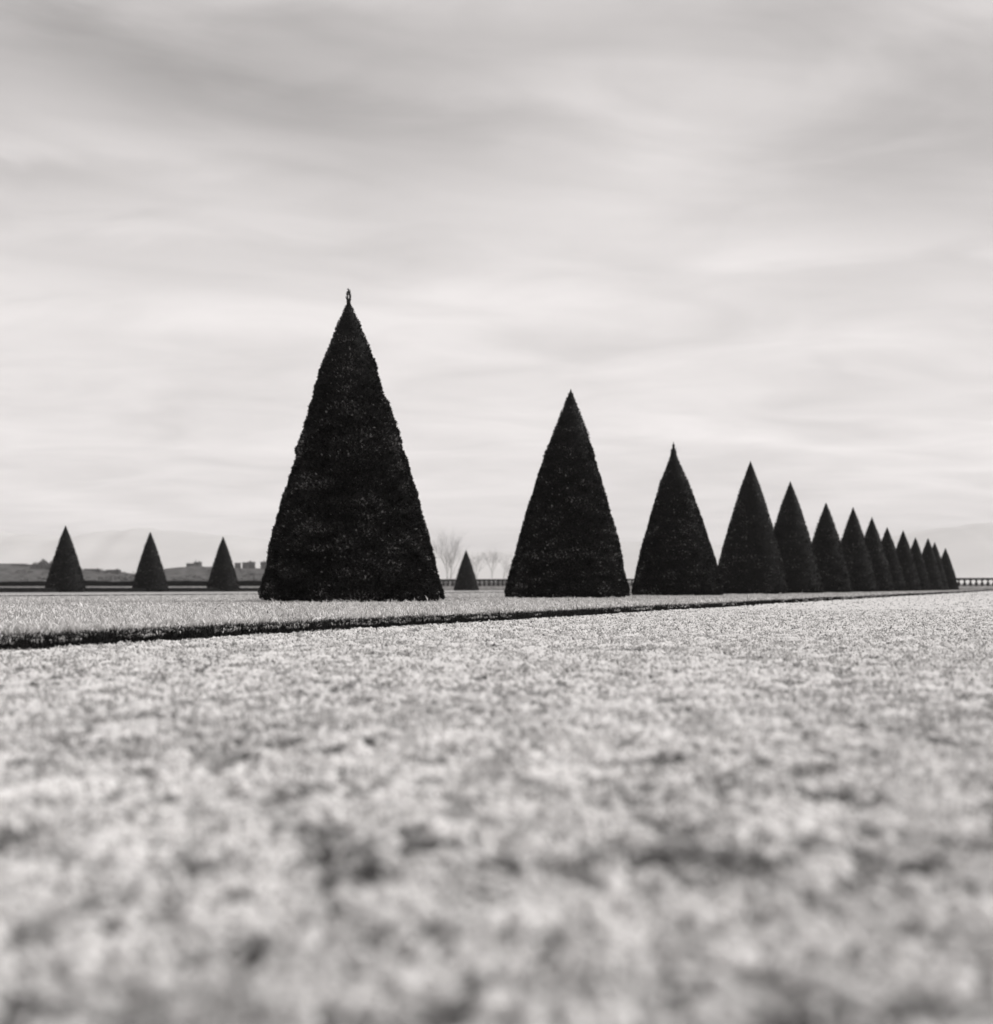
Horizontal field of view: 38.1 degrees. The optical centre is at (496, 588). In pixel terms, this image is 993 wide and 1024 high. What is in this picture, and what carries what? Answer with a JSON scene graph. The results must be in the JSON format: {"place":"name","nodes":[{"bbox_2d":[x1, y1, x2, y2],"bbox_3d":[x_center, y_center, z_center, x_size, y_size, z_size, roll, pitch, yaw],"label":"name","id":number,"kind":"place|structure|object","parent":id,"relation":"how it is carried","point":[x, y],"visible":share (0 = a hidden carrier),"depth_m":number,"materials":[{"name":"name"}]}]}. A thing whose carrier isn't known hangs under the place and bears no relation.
{"place":"outdoors","nodes":[
{"label":"outdoors","id":0,"kind":"place"},
{"bbox_2d":[0,586,259,587],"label":"terrace wall","id":1,"kind":"structure","parent":0,"point":[122,586],"depth_m":196.75,"materials":[{"name":"stone"}]},
{"bbox_2d":[0,592,498,596],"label":"lawn verge","id":2,"kind":"structure","parent":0,"point":[174,594],"depth_m":38.54,"materials":[{"name":"plant"}]},
{"bbox_2d":[0,590,974,636],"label":"grass","id":3,"kind":"structure","parent":0,"point":[31,615],"depth_m":12.15,"materials":[{"name":"grey plant"}]},
{"bbox_2d":[0,564,991,585],"bbox_3d":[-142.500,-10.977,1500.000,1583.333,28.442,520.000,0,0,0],"label":"hill","id":4,"kind":"structure","parent":0,"point":[8,572],"depth_m":1378.72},
{"bbox_2d":[12,564,30,566],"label":"long building","id":5,"kind":"structure","parent":4,"relation":"on","point":[25,565],"depth_m":1459.47,"materials":[{"name":"stone"}]},
{"bbox_2d":[30,561,41,568],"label":"hill tree","id":6,"kind":"object","parent":4,"relation":"on","point":[33,566],"visible":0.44,"depth_m":1436.83,"materials":[{"name":"grey plant"}]},
{"bbox_2d":[36,559,49,569],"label":"hill tree","id":7,"kind":"object","parent":4,"relation":"on","point":[43,564],"visible":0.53,"depth_m":1436.11,"materials":[{"name":"grey plant"}]},
{"bbox_2d":[186,563,195,566],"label":"apartment block","id":8,"kind":"structure","parent":4,"relation":"on","point":[190,564],"depth_m":1466.00,"materials":[{"name":"stone"}]},
{"bbox_2d":[235,563,240,567],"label":"apartment block","id":9,"kind":"structure","parent":4,"relation":"on","point":[237,565],"depth_m":1466.00,"materials":[{"name":"stone"}]},
{"bbox_2d":[242,562,248,567],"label":"apartment block","id":10,"kind":"structure","parent":4,"relation":"on","point":[245,564],"depth_m":1466.00,"materials":[{"name":"stone"}]},
{"bbox_2d":[249,561,254,567],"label":"apartment block","id":11,"kind":"structure","parent":4,"relation":"on","point":[251,564],"depth_m":1475.00,"materials":[{"name":"stone"}]},
{"bbox_2d":[260,560,266,569],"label":"apartment block","id":12,"kind":"structure","parent":4,"relation":"on","point":[263,565],"depth_m":1466.00,"materials":[{"name":"stone"}]},
{"bbox_2d":[16,568,633,585],"bbox_3d":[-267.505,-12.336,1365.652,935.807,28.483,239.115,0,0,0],"label":"woodland","id":13,"kind":"object","parent":4,"relation":"on","point":[126,579],"visible":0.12,"depth_m":1344.82,"materials":[{"name":"grey wood"}]},
{"bbox_2d":[0,590,992,651],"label":"lawn","id":14,"kind":"structure","parent":0,"point":[187,633],"depth_m":8.18,"materials":[{"name":"plant"}]},
{"bbox_2d":[258,288,445,602],"bbox_3d":[-1.862,-1.837,18.515,2.413,4.051,2.400,0,0,0],"label":"yew cone","id":15,"kind":"object","parent":14,"relation":"on","point":[350,523],"visible":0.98,"depth_m":17.86,"materials":[{"name":"black plant"}]},
{"bbox_2d":[0,595,887,644],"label":"grass overhang","id":16,"kind":"object","parent":14,"relation":"on","point":[229,630],"depth_m":7.72,"materials":[{"name":"black plant"}]},
{"bbox_2d":[504,389,630,597],"bbox_3d":[1.337,-1.795,27.319,2.414,3.969,2.433,0,0,0],"label":"yew cone","id":17,"kind":"object","parent":14,"relation":"on","point":[568,543],"visible":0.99,"depth_m":26.66,"materials":[{"name":"black plant"}]},
{"bbox_2d":[631,442,724,595],"bbox_3d":[4.400,-1.688,34.943,2.281,3.754,2.291,0,0,0],"label":"yew cone","id":18,"kind":"object","parent":14,"relation":"on","point":[676,556],"visible":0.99,"depth_m":34.34,"materials":[{"name":"black plant"}]},
{"bbox_2d":[718,461,789,593],"bbox_3d":[7.838,-1.870,44.325,2.390,4.117,2.392,0,0,0],"label":"yew cone","id":19,"kind":"object","parent":14,"relation":"on","point":[750,561],"visible":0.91,"depth_m":43.68,"materials":[{"name":"black plant"}]},
{"bbox_2d":[774,481,824,592],"bbox_3d":[10.519,-1.823,51.453,2.395,4.023,2.388,0,0,0],"label":"yew cone","id":20,"kind":"object","parent":14,"relation":"on","point":[798,555],"visible":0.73,"depth_m":50.81,"materials":[{"name":"black plant"}]},
{"bbox_2d":[812,503,852,592],"bbox_3d":[13.722,-1.691,59.936,2.286,3.760,2.268,0,0,0],"label":"yew cone","id":21,"kind":"object","parent":14,"relation":"on","point":[830,559],"visible":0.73,"depth_m":59.33,"materials":[{"name":"black plant"}]},
{"bbox_2d":[840,508,878,591],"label":"yew cone","id":22,"kind":"object","parent":14,"relation":"on","point":[861,572],"visible":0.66,"depth_m":68.03,"materials":[{"name":"black plant"}]},
{"bbox_2d":[865,517,895,591],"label":"yew cone","id":23,"kind":"object","parent":14,"relation":"on","point":[881,567],"visible":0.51,"depth_m":75.96,"materials":[{"name":"black plant"}]},
{"bbox_2d":[882,528,907,590],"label":"yew cone","id":24,"kind":"object","parent":14,"relation":"on","point":[896,569],"visible":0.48,"depth_m":83.65,"materials":[{"name":"black plant"}]},
{"bbox_2d":[896,531,922,590],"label":"yew cone","id":25,"kind":"object","parent":14,"relation":"on","point":[908,566],"visible":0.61,"depth_m":93.52,"materials":[{"name":"black plant"}]},
{"bbox_2d":[911,537,931,590],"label":"yew cone","id":26,"kind":"object","parent":14,"relation":"on","point":[919,561],"visible":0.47,"depth_m":102.69,"materials":[{"name":"black plant"}]},
{"bbox_2d":[922,539,944,589],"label":"yew cone","id":27,"kind":"object","parent":14,"relation":"on","point":[933,570],"visible":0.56,"depth_m":114.43,"materials":[{"name":"black plant"}]},
{"bbox_2d":[932,542,948,589],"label":"yew cone","id":28,"kind":"object","parent":14,"relation":"on","point":[940,567],"visible":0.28,"depth_m":121.66,"materials":[{"name":"black plant"}]},
{"bbox_2d":[941,548,958,589],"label":"yew cone","id":29,"kind":"object","parent":14,"relation":"on","point":[950,572],"visible":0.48,"depth_m":135.54,"materials":[{"name":"black plant"}]},
{"bbox_2d":[0,590,992,1023],"bbox_3d":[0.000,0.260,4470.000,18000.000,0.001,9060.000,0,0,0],"label":"ground","id":30,"kind":"structure","parent":0,"point":[766,988],"depth_m":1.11,"materials":[{"name":"grey gravel"}]},
{"bbox_2d":[45,525,85,591],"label":"yew cone","id":31,"kind":"object","parent":30,"relation":"on","point":[65,574],"visible":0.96,"depth_m":84.59,"materials":[{"name":"black plant"}]},
{"bbox_2d":[0,588,258,592],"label":"hedge","id":32,"kind":"object","parent":30,"relation":"on","point":[5,590],"visible":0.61,"depth_m":89.72,"materials":[{"name":"black plant"}]},
{"bbox_2d":[0,580,261,585],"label":"hedge","id":33,"kind":"object","parent":30,"relation":"on","point":[130,583],"visible":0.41,"depth_m":198.14,"materials":[{"name":"black plant"}]},
{"bbox_2d":[132,532,168,591],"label":"yew cone","id":34,"kind":"object","parent":30,"relation":"on","point":[150,576],"visible":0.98,"depth_m":92.93,"materials":[{"name":"black plant"}]},
{"bbox_2d":[207,537,239,591],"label":"yew cone","id":35,"kind":"object","parent":30,"relation":"on","point":[222,576],"visible":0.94,"depth_m":101.25,"materials":[{"name":"black plant"}]},
{"bbox_2d":[430,527,470,585],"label":"bare tree","id":36,"kind":"object","parent":30,"relation":"on","point":[449,554],"visible":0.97,"depth_m":559.73,"materials":[{"name":"grey plant"}]},
{"bbox_2d":[453,551,478,590],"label":"yew cone","id":37,"kind":"object","parent":30,"relation":"on","point":[466,580],"visible":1,"depth_m":142.85,"materials":[{"name":"black plant"}]},
{"bbox_2d":[469,555,486,583],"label":"bare tree","id":38,"kind":"object","parent":30,"relation":"on","point":[478,561],"visible":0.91,"depth_m":599.86,"materials":[{"name":"grey plant"}]},
{"bbox_2d":[480,548,503,585],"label":"bare tree","id":39,"kind":"object","parent":30,"relation":"on","point":[493,557],"visible":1,"depth_m":600.02,"materials":[{"name":"grey plant"}]},
{"bbox_2d":[0,609,992,1023],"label":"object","id":40,"kind":"object","parent":30,"relation":"on","point":[488,823],"visible":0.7,"depth_m":2.08,"materials":[{"name":"white plant"}]},
{"bbox_2d":[498,555,511,578],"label":"bare tree","id":41,"kind":"object","parent":30,"relation":"on","point":[506,565],"visible":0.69,"depth_m":640.33,"materials":[{"name":"grey plant"}]},
{"bbox_2d":[440,578,992,589],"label":"stone balustrade","id":42,"kind":"object","parent":30,"relation":"on","point":[963,587],"visible":0.2,"depth_m":176.60,"materials":[{"name":"grey stone"}]},
{"bbox_2d":[0,522,992,583],"bbox_3d":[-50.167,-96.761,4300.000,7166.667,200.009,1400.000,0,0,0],"label":"hill","id":43,"kind":"structure","parent":0,"point":[969,548],"depth_m":3956.10,"materials":[{"name":"grey"}]},
{"bbox_2d":[0,0,992,551],"label":"sky","id":44,"kind":"structure","parent":0,"point":[737,233],"materials":[{"name":"white"}]}
]}

